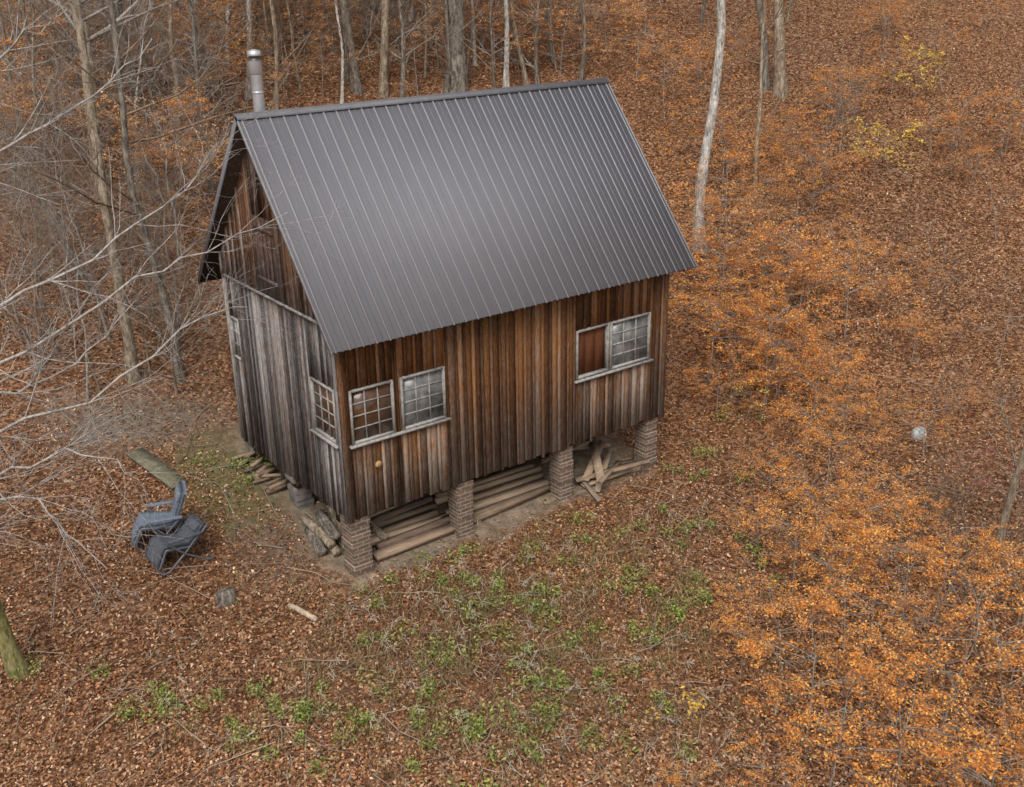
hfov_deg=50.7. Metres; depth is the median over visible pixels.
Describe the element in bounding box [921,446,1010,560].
bare sapling
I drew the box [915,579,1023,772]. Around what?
beech sapling
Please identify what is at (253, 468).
firewood
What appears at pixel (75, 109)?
beech sapling
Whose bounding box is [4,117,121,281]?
bare sapling
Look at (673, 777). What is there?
beech sapling
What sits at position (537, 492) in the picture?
plank
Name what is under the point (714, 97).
bare tree
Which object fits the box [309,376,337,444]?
window
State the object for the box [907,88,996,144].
beech sapling
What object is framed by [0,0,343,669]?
bare tree
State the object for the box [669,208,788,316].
beech sapling
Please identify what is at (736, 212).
beech sapling
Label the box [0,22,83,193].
bare sapling
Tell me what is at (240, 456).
firewood
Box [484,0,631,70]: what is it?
beech sapling
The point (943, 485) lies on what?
bare sapling
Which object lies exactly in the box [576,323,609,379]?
window
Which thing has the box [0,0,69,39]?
beech sapling
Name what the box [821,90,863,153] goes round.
bare sapling
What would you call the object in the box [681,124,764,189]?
beech sapling
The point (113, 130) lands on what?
bare tree
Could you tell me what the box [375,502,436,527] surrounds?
plank
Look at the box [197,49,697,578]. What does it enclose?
cabin
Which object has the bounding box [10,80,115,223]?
bare sapling
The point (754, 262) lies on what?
beech sapling
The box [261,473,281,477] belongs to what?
firewood
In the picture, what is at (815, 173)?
beech sapling
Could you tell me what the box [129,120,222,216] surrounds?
beech sapling
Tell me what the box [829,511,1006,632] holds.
beech sapling
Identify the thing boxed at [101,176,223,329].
bare sapling
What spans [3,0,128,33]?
beech sapling
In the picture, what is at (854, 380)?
beech sapling
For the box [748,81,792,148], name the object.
bare sapling
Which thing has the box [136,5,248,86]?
beech sapling
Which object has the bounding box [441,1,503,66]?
bare tree
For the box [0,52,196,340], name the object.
bare sapling
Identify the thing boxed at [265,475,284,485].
firewood
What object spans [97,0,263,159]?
bare tree
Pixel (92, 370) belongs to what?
bare sapling
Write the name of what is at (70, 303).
bare sapling
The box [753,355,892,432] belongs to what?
beech sapling
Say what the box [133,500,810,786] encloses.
dry stalks
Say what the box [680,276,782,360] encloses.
beech sapling
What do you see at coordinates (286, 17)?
beech sapling
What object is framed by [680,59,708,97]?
bare sapling
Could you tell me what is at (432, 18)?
bare sapling
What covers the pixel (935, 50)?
bare sapling
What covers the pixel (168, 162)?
beech sapling
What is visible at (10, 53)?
beech sapling
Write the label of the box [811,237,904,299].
beech sapling
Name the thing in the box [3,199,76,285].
bare sapling
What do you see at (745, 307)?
beech sapling
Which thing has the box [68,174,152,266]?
bare sapling
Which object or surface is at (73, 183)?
bare sapling
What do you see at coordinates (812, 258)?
beech sapling
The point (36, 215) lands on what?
bare sapling
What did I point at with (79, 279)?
bare sapling
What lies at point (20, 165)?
bare sapling
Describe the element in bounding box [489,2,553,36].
bare sapling
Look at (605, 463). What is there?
plank
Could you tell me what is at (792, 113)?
beech sapling
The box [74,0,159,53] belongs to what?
beech sapling
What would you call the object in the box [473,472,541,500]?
plank
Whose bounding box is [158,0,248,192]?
bare tree
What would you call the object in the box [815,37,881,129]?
bare sapling
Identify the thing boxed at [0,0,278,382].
bare tree
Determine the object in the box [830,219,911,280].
beech sapling
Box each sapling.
[0,0,64,62]
[0,0,68,69]
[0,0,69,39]
[0,1,111,153]
[0,2,52,68]
[0,6,78,81]
[0,15,138,151]
[0,21,132,202]
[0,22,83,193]
[0,39,187,304]
[0,44,76,132]
[0,46,119,163]
[0,51,27,183]
[0,52,95,135]
[0,52,141,280]
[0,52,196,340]
[0,55,79,145]
[0,63,55,165]
[0,67,145,294]
[0,74,64,197]
[0,74,87,373]
[0,85,55,187]
[0,89,142,310]
[0,92,125,297]
[0,108,81,272]
[0,122,43,205]
[0,134,108,353]
[0,142,140,369]
[0,166,67,284]
[0,180,53,344]
[1,1,137,72]
[1,166,108,304]
[1,176,42,258]
[2,0,111,133]
[2,98,91,219]
[2,161,63,251]
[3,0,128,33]
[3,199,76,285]
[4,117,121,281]
[6,176,160,399]
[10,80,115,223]
[21,256,125,391]
[24,2,167,135]
[25,34,151,115]
[35,137,115,240]
[40,121,128,253]
[49,157,222,378]
[55,116,207,362]
[60,73,219,197]
[63,0,155,72]
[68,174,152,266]
[69,0,150,90]
[71,0,206,28]
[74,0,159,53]
[77,100,219,221]
[79,190,232,407]
[91,170,225,342]
[96,0,203,78]
[96,135,183,252]
[97,15,164,143]
[97,167,212,315]
[98,0,198,94]
[98,77,223,190]
[99,111,225,345]
[99,274,158,317]
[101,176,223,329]
[102,87,232,217]
[109,4,210,174]
[111,0,188,128]
[111,74,215,270]
[111,91,199,219]
[114,149,186,269]
[116,226,208,355]
[123,40,220,138]
[128,79,229,165]
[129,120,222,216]
[131,0,259,72]
[131,7,190,95]
[133,94,218,249]
[133,130,211,213]
[133,179,202,263]
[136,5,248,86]
[139,0,272,77]
[145,0,251,60]
[154,187,210,264]
[158,5,266,101]
[187,0,288,42]
[190,0,312,49]
[200,0,283,42]
[213,43,294,112]
[224,0,326,55]
[229,19,325,99]
[230,1,328,28]
[245,0,322,31]
[254,0,391,48]
[266,0,347,55]
[284,23,371,95]
[298,0,379,35]
[310,0,412,62]
[351,0,468,42]
[365,10,446,96]
[372,0,475,68]
[389,0,479,70]
[402,0,468,45]
[433,0,479,74]
[440,0,520,49]
[442,0,493,84]
[464,0,502,69]
[464,0,572,59]
[465,0,558,39]
[465,4,542,70]
[467,0,558,51]
[467,0,602,42]
[469,0,526,28]
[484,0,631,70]
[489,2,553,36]
[493,3,558,61]
[510,1,607,76]
[525,0,648,31]
[551,0,609,47]
[551,0,668,58]
[555,2,618,67]
[594,0,693,81]
[601,0,662,33]
[616,36,713,130]
[645,686,708,724]
[653,86,762,170]
[657,34,751,98]
[658,760,728,786]
[667,131,783,233]
[668,240,805,342]
[668,281,815,400]
[669,180,758,290]
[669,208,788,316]
[671,290,789,375]
[674,213,806,301]
[676,170,777,301]
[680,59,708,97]
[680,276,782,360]
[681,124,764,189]
[683,350,767,414]
[685,343,787,409]
[687,190,775,268]
[690,71,745,155]
[692,244,747,301]
[695,291,768,351]
[699,294,865,402]
[700,539,799,622]
[700,610,799,690]
[702,204,848,316]
[705,17,757,75]
[709,313,793,371]
[712,485,800,554]
[714,161,810,246]
[714,299,841,394]
[714,380,768,429]
[714,569,876,713]
[717,265,814,346]
[719,191,799,289]
[720,300,752,352]
[721,296,829,414]
[722,187,806,284]
[722,722,812,786]
[723,228,819,306]
[725,24,758,59]
[725,234,846,319]
[728,156,812,219]
[730,494,880,595]
[731,424,810,491]
[734,215,906,332]
[734,597,925,777]
[736,166,804,273]
[739,144,853,228]
[740,508,945,625]
[743,115,810,183]
[743,654,950,786]
[746,242,864,344]
[747,330,841,417]
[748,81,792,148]
[750,95,826,165]
[752,170,779,217]
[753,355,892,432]
[755,111,839,186]
[755,450,877,540]
[756,390,847,474]
[762,132,867,213]
[764,85,885,183]
[765,646,1010,786]
[768,312,879,402]
[768,473,879,584]
[770,244,827,298]
[770,416,886,506]
[776,254,815,311]
[778,129,833,205]
[781,562,954,726]
[787,533,948,652]
[793,516,939,607]
[794,236,939,337]
[796,68,869,127]
[797,209,867,250]
[801,62,895,129]
[801,153,849,197]
[801,386,891,453]
[802,151,860,190]
[803,472,934,588]
[805,339,876,409]
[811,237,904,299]
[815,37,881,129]
[815,367,880,432]
[820,47,894,98]
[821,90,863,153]
[823,573,1023,767]
[824,104,843,138]
[827,459,925,527]
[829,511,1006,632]
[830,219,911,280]
[836,75,876,154]
[836,262,919,332]
[836,474,947,547]
[842,0,918,61]
[845,0,919,42]
[846,117,925,177]
[857,0,919,40]
[861,38,919,96]
[868,387,907,420]
[869,682,1023,786]
[871,507,1022,685]
[879,187,928,244]
[882,318,951,365]
[884,36,950,98]
[885,397,961,457]
[889,97,972,156]
[889,342,971,448]
[891,557,1023,721]
[892,240,935,271]
[892,308,943,348]
[893,315,941,344]
[899,413,985,517]
[899,498,1017,595]
[900,512,974,584]
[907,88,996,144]
[909,225,950,275]
[910,442,974,517]
[915,10,966,89]
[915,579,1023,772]
[917,259,951,287]
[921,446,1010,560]
[922,469,970,533]
[927,128,987,174]
[928,25,974,71]
[929,242,970,308]
[929,371,991,416]
[933,96,1000,183]
[936,310,982,340]
[937,354,984,429]
[938,439,1023,514]
[941,560,1013,657]
[945,140,998,188]
[947,701,1023,786]
[952,0,1010,34]
[957,542,1023,598]
[960,146,1022,240]
[965,481,1023,624]
[969,81,1023,152]
[969,358,1023,467]
[970,267,1023,369]
[974,110,1023,157]
[974,528,1023,623]
[984,115,1011,158]
[986,442,1023,560]
[1004,65,1023,137]
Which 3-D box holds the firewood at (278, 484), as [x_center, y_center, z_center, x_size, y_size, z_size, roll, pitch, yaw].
[-4.308,1.675,19.949,0.390,0.132,0.100,-18,27,-36]
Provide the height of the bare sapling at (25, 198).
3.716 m
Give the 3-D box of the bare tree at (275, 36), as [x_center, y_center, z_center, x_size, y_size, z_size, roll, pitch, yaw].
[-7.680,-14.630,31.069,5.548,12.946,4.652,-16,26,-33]
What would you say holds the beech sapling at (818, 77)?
on the ground at (224, 434)
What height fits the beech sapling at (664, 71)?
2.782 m
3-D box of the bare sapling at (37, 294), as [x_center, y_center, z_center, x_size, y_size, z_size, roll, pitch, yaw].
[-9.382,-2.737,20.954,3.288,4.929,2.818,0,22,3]
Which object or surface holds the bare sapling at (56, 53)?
on the ground at (224, 434)
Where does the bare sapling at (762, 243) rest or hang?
on the ground at (224, 434)
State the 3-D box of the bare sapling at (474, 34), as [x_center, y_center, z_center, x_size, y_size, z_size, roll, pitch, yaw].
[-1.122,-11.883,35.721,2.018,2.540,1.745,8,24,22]
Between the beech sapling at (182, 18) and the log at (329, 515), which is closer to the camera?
the log at (329, 515)
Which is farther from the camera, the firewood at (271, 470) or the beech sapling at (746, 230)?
the beech sapling at (746, 230)
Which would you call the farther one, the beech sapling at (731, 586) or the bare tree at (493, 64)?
the bare tree at (493, 64)
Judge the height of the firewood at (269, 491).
0.121 m
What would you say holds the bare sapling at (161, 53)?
on the ground at (224, 434)
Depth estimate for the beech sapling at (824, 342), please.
23.84 m
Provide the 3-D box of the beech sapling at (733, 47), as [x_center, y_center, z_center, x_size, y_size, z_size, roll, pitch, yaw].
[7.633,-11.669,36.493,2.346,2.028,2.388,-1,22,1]
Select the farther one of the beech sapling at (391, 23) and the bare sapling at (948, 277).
the beech sapling at (391, 23)
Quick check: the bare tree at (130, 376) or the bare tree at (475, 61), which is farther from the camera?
the bare tree at (475, 61)
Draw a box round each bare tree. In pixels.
[0,0,69,96]
[0,0,74,171]
[0,0,92,111]
[0,0,107,134]
[0,0,164,183]
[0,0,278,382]
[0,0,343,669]
[0,1,39,61]
[0,55,116,679]
[6,0,162,161]
[9,0,95,116]
[19,0,141,198]
[28,0,281,383]
[39,0,182,143]
[41,0,117,78]
[55,0,230,139]
[85,0,131,94]
[87,0,99,29]
[89,0,168,116]
[90,0,298,127]
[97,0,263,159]
[99,0,145,76]
[100,0,168,172]
[102,0,185,95]
[114,0,147,116]
[121,0,248,146]
[139,0,161,54]
[158,0,210,85]
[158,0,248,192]
[192,0,340,109]
[195,0,222,50]
[195,0,310,99]
[199,0,252,71]
[208,0,214,29]
[217,0,231,58]
[225,0,286,71]
[231,0,279,48]
[252,0,266,51]
[256,0,338,89]
[274,0,306,40]
[276,0,330,61]
[310,0,374,102]
[321,0,376,54]
[333,0,424,80]
[338,0,363,94]
[341,0,413,82]
[361,0,398,44]
[362,0,464,97]
[369,0,377,17]
[377,0,444,62]
[378,0,389,98]
[389,0,421,36]
[395,0,443,77]
[409,4,413,20]
[417,0,514,86]
[421,0,559,88]
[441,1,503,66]
[442,0,468,93]
[468,0,526,58]
[485,0,540,83]
[502,0,509,87]
[508,0,601,76]
[509,0,529,85]
[540,1,552,31]
[578,0,585,79]
[579,0,599,25]
[664,0,838,196]
[692,0,725,253]
[699,0,770,23]
[755,0,769,91]
[772,0,787,98]
[785,0,796,22]
[994,246,1023,544]
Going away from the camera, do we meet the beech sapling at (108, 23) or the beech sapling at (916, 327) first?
the beech sapling at (916, 327)
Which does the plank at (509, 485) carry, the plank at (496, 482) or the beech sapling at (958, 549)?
the plank at (496, 482)
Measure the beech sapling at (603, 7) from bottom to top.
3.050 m
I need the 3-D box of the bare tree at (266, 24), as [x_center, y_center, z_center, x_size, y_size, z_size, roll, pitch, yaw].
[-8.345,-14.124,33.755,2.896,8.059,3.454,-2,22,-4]
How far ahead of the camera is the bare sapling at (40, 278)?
22.62 m
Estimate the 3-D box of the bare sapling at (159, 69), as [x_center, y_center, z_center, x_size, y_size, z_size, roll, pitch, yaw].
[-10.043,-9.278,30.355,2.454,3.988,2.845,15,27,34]
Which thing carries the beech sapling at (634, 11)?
on the ground at (224, 434)
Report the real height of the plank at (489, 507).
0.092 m
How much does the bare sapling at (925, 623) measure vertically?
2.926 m
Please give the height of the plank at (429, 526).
0.198 m
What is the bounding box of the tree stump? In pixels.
[215,587,236,607]
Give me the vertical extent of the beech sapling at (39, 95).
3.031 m
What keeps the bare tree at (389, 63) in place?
on the ground at (224, 434)
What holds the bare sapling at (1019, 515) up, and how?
on the ground at (224, 434)
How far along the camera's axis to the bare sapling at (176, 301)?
22.98 m
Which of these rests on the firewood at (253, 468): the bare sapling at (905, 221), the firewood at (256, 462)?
the firewood at (256, 462)
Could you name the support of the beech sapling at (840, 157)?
on the ground at (224, 434)
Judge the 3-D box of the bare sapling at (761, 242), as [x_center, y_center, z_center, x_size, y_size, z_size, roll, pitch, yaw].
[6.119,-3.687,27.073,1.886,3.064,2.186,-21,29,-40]
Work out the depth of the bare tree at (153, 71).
32.45 m
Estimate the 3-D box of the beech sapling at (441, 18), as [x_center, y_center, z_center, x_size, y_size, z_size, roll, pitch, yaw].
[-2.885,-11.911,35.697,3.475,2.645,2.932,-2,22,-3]
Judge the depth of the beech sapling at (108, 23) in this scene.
32.82 m
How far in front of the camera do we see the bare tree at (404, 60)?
33.98 m
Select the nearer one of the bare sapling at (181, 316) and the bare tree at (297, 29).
the bare sapling at (181, 316)
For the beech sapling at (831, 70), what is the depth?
34.11 m
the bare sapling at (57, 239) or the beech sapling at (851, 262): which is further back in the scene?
the beech sapling at (851, 262)
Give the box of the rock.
[910,425,926,439]
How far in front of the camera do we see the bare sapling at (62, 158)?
26.55 m
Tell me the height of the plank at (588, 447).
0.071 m
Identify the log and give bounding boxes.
[287,603,318,621]
[300,513,335,548]
[304,526,327,556]
[314,519,341,556]
[315,511,337,541]
[317,509,341,539]
[325,504,341,529]
[325,512,343,550]
[327,512,341,534]
[369,520,388,541]
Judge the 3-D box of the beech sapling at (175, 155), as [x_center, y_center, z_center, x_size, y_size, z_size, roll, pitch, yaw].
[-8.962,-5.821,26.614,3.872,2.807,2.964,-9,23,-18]
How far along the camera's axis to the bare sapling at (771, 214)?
28.31 m
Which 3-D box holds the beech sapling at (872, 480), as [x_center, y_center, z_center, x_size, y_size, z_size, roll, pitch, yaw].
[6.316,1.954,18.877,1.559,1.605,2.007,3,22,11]
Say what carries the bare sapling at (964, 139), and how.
on the ground at (224, 434)
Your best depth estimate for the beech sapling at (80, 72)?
30.02 m
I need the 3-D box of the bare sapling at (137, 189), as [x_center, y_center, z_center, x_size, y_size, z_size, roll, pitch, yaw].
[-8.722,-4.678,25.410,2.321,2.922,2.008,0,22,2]
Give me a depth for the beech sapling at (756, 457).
20.58 m
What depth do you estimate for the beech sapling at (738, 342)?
24.73 m
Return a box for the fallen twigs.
[0,0,1023,786]
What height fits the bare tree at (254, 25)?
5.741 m
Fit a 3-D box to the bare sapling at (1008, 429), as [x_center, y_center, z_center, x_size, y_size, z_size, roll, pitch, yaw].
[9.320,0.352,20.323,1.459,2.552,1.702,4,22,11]
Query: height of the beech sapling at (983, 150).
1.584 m
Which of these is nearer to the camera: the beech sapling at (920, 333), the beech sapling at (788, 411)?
the beech sapling at (788, 411)
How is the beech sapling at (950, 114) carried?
on the ground at (224, 434)
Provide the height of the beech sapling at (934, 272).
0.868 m
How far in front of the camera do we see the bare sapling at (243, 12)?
34.98 m
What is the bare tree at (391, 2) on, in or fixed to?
on the ground at (224, 434)
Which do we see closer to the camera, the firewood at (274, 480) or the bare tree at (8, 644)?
the bare tree at (8, 644)
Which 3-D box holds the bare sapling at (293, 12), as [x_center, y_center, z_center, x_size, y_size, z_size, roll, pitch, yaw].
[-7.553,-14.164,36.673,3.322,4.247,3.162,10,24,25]
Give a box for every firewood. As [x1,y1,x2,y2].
[231,451,249,459]
[239,455,254,466]
[243,450,254,458]
[243,464,262,472]
[247,471,267,479]
[250,455,265,467]
[252,477,271,484]
[255,461,272,473]
[257,466,276,476]
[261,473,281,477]
[261,483,274,490]
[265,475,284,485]
[265,484,286,494]
[268,478,288,489]
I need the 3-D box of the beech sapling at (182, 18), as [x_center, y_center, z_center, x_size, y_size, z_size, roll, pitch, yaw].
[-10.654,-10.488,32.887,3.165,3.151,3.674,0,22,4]
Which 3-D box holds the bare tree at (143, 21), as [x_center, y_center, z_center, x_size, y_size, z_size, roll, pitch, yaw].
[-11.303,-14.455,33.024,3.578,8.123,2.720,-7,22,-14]
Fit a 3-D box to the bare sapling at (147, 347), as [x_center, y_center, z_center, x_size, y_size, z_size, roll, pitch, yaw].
[-7.796,-2.425,21.596,3.461,4.851,2.986,15,27,35]
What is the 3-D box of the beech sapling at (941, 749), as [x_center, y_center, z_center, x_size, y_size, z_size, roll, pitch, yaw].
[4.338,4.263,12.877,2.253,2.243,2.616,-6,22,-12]
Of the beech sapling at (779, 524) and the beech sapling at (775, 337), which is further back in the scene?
the beech sapling at (775, 337)
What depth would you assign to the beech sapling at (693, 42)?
35.50 m
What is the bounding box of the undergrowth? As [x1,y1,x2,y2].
[9,401,781,786]
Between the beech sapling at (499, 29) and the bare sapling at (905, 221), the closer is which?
the bare sapling at (905, 221)
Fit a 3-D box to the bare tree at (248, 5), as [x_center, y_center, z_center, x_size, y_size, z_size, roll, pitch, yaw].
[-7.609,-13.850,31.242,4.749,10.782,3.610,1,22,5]
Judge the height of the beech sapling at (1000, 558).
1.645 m
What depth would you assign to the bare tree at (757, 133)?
30.91 m
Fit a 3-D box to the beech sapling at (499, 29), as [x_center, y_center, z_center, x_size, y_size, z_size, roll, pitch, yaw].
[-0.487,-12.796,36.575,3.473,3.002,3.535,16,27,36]
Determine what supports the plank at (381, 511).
on the plank at (410, 505)
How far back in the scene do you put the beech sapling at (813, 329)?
23.56 m
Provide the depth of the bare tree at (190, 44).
29.56 m
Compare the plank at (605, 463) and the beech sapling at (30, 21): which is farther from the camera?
the beech sapling at (30, 21)
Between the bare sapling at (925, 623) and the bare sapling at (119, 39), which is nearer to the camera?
the bare sapling at (925, 623)
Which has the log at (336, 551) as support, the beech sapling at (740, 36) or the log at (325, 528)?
the log at (325, 528)
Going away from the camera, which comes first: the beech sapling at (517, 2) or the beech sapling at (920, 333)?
the beech sapling at (920, 333)
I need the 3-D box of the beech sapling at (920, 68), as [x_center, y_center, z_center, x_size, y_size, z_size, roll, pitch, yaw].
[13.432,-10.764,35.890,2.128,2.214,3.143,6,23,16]
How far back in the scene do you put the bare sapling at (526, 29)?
36.30 m
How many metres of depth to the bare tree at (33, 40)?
26.57 m
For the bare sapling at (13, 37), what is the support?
on the ground at (224, 434)
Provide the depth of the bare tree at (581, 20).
38.57 m
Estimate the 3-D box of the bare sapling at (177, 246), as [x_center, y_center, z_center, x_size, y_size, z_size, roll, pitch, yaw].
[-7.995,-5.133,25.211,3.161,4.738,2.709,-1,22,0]
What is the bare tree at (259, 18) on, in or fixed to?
on the ground at (224, 434)
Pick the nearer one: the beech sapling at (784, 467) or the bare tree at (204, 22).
the beech sapling at (784, 467)
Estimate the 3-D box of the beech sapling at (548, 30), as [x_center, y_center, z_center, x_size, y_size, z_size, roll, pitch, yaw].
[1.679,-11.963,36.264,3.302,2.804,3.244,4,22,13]
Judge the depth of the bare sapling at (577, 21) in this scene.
37.41 m
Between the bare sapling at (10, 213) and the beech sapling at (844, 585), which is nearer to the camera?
the beech sapling at (844, 585)
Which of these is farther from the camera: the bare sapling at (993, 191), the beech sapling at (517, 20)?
the beech sapling at (517, 20)
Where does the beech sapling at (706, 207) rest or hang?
on the ground at (224, 434)
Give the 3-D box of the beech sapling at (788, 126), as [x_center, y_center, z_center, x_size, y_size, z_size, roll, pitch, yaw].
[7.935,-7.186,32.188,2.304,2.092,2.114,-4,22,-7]
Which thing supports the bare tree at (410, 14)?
on the ground at (224, 434)
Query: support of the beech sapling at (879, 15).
on the ground at (224, 434)
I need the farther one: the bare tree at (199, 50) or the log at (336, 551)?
the bare tree at (199, 50)
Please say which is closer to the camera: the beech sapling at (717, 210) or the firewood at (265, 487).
the firewood at (265, 487)
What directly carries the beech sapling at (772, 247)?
on the ground at (224, 434)
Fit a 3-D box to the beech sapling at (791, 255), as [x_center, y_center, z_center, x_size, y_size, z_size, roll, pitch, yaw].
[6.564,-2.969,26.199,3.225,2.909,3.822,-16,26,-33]
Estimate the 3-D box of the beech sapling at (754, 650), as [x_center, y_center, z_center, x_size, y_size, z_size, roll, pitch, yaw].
[4.185,3.919,14.003,2.177,1.808,2.430,-20,29,-40]
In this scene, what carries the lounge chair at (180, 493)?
on the ground at (224, 434)
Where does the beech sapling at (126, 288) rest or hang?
on the ground at (224, 434)
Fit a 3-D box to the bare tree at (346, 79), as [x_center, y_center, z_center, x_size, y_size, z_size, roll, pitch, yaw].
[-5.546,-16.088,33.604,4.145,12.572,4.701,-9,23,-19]
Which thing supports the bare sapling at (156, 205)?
on the ground at (224, 434)
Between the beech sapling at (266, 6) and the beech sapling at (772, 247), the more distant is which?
the beech sapling at (266, 6)
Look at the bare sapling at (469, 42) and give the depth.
35.37 m
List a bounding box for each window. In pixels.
[228,315,242,361]
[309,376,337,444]
[348,379,395,444]
[399,366,446,429]
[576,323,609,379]
[609,312,650,369]
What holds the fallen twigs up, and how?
on the ground at (224, 434)
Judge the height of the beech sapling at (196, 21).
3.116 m
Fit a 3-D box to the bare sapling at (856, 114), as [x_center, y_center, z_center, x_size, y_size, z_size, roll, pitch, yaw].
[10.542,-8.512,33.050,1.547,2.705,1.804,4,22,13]
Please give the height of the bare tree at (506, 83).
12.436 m
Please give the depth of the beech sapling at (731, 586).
16.69 m
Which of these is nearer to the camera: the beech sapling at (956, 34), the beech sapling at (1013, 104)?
the beech sapling at (1013, 104)
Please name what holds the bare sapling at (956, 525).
on the ground at (224, 434)
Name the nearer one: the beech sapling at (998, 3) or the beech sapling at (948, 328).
the beech sapling at (948, 328)
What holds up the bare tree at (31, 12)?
on the ground at (224, 434)
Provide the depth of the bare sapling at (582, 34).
36.71 m
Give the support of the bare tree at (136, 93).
on the ground at (224, 434)
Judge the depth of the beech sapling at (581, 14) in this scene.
38.55 m
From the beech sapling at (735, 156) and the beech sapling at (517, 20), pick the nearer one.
the beech sapling at (735, 156)
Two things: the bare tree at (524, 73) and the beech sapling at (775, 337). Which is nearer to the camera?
the beech sapling at (775, 337)
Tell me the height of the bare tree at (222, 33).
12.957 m
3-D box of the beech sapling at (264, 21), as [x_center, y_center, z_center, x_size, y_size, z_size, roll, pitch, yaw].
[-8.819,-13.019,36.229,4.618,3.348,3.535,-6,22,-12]
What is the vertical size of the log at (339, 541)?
0.361 m
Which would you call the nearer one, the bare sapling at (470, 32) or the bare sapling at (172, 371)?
the bare sapling at (172, 371)
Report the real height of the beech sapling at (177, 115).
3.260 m
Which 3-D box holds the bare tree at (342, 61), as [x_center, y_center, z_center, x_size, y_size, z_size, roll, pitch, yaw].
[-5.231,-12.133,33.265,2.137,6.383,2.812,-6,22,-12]
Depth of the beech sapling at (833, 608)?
14.69 m
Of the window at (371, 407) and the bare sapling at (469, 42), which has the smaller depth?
the window at (371, 407)
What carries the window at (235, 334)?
in the cabin
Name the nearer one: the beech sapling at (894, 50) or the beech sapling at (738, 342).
the beech sapling at (738, 342)
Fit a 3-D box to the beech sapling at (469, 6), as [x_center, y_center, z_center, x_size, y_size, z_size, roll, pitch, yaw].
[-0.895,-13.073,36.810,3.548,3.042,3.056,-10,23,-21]
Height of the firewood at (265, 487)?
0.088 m
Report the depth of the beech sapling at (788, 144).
31.99 m
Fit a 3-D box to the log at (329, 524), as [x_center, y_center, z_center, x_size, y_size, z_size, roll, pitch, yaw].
[-3.178,2.269,18.767,0.126,0.262,0.808,-14,25,-30]
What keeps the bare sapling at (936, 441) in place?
on the ground at (224, 434)
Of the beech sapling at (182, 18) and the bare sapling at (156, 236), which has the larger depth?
the beech sapling at (182, 18)
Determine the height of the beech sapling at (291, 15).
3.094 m
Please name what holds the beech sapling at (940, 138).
on the ground at (224, 434)
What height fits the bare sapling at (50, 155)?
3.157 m
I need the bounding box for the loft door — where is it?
[251,214,280,300]
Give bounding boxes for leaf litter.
[0,0,1023,786]
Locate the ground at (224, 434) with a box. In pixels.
[0,0,1023,786]
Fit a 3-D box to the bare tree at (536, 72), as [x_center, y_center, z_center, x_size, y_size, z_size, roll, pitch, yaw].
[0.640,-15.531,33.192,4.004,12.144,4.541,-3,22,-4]
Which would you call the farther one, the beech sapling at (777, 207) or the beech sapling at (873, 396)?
the beech sapling at (777, 207)
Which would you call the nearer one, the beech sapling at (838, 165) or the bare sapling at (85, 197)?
the bare sapling at (85, 197)
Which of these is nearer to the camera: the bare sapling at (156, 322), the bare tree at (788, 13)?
the bare sapling at (156, 322)
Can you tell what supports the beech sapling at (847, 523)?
on the ground at (224, 434)
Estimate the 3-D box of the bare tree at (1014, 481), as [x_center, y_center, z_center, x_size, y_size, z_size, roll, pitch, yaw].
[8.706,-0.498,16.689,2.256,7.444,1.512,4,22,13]
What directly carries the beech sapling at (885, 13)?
on the ground at (224, 434)
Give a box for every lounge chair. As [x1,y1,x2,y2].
[131,480,196,552]
[145,512,213,575]
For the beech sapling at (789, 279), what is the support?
on the ground at (224, 434)
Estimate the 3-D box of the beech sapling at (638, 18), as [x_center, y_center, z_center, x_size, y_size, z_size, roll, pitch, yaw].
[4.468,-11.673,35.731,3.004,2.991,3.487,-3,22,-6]
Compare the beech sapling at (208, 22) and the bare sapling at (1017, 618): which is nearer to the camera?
the bare sapling at (1017, 618)
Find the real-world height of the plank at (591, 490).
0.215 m
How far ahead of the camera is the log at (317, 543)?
18.63 m
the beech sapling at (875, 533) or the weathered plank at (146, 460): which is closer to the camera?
the beech sapling at (875, 533)
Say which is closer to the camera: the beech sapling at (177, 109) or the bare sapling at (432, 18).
the beech sapling at (177, 109)
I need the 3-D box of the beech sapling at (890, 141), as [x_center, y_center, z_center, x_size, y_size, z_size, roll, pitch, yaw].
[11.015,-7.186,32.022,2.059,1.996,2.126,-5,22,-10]
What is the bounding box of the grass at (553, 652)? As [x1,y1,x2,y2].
[3,430,1023,786]
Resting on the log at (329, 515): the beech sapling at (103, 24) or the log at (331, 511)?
the log at (331, 511)
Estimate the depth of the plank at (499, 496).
20.36 m
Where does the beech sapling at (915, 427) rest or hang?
on the ground at (224, 434)
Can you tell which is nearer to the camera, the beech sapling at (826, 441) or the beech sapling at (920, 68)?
the beech sapling at (826, 441)
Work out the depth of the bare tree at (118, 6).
30.88 m
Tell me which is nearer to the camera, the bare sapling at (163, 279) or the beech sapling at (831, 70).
the bare sapling at (163, 279)
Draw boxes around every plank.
[127,448,187,488]
[370,495,432,522]
[370,500,411,517]
[371,509,437,536]
[371,512,446,545]
[372,523,454,561]
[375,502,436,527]
[375,514,449,549]
[434,462,533,497]
[434,465,540,504]
[445,478,549,513]
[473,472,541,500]
[473,485,548,523]
[473,485,549,516]
[540,435,605,463]
[574,458,649,482]
[575,441,609,450]
[577,475,601,501]
[580,468,632,487]
[582,439,605,481]
[589,439,605,482]
[594,451,611,492]
[598,460,621,482]
[608,458,635,467]
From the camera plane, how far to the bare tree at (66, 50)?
26.27 m
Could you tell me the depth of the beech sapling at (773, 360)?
23.43 m
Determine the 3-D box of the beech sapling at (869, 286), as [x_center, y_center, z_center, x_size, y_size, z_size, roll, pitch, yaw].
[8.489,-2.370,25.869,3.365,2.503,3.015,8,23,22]

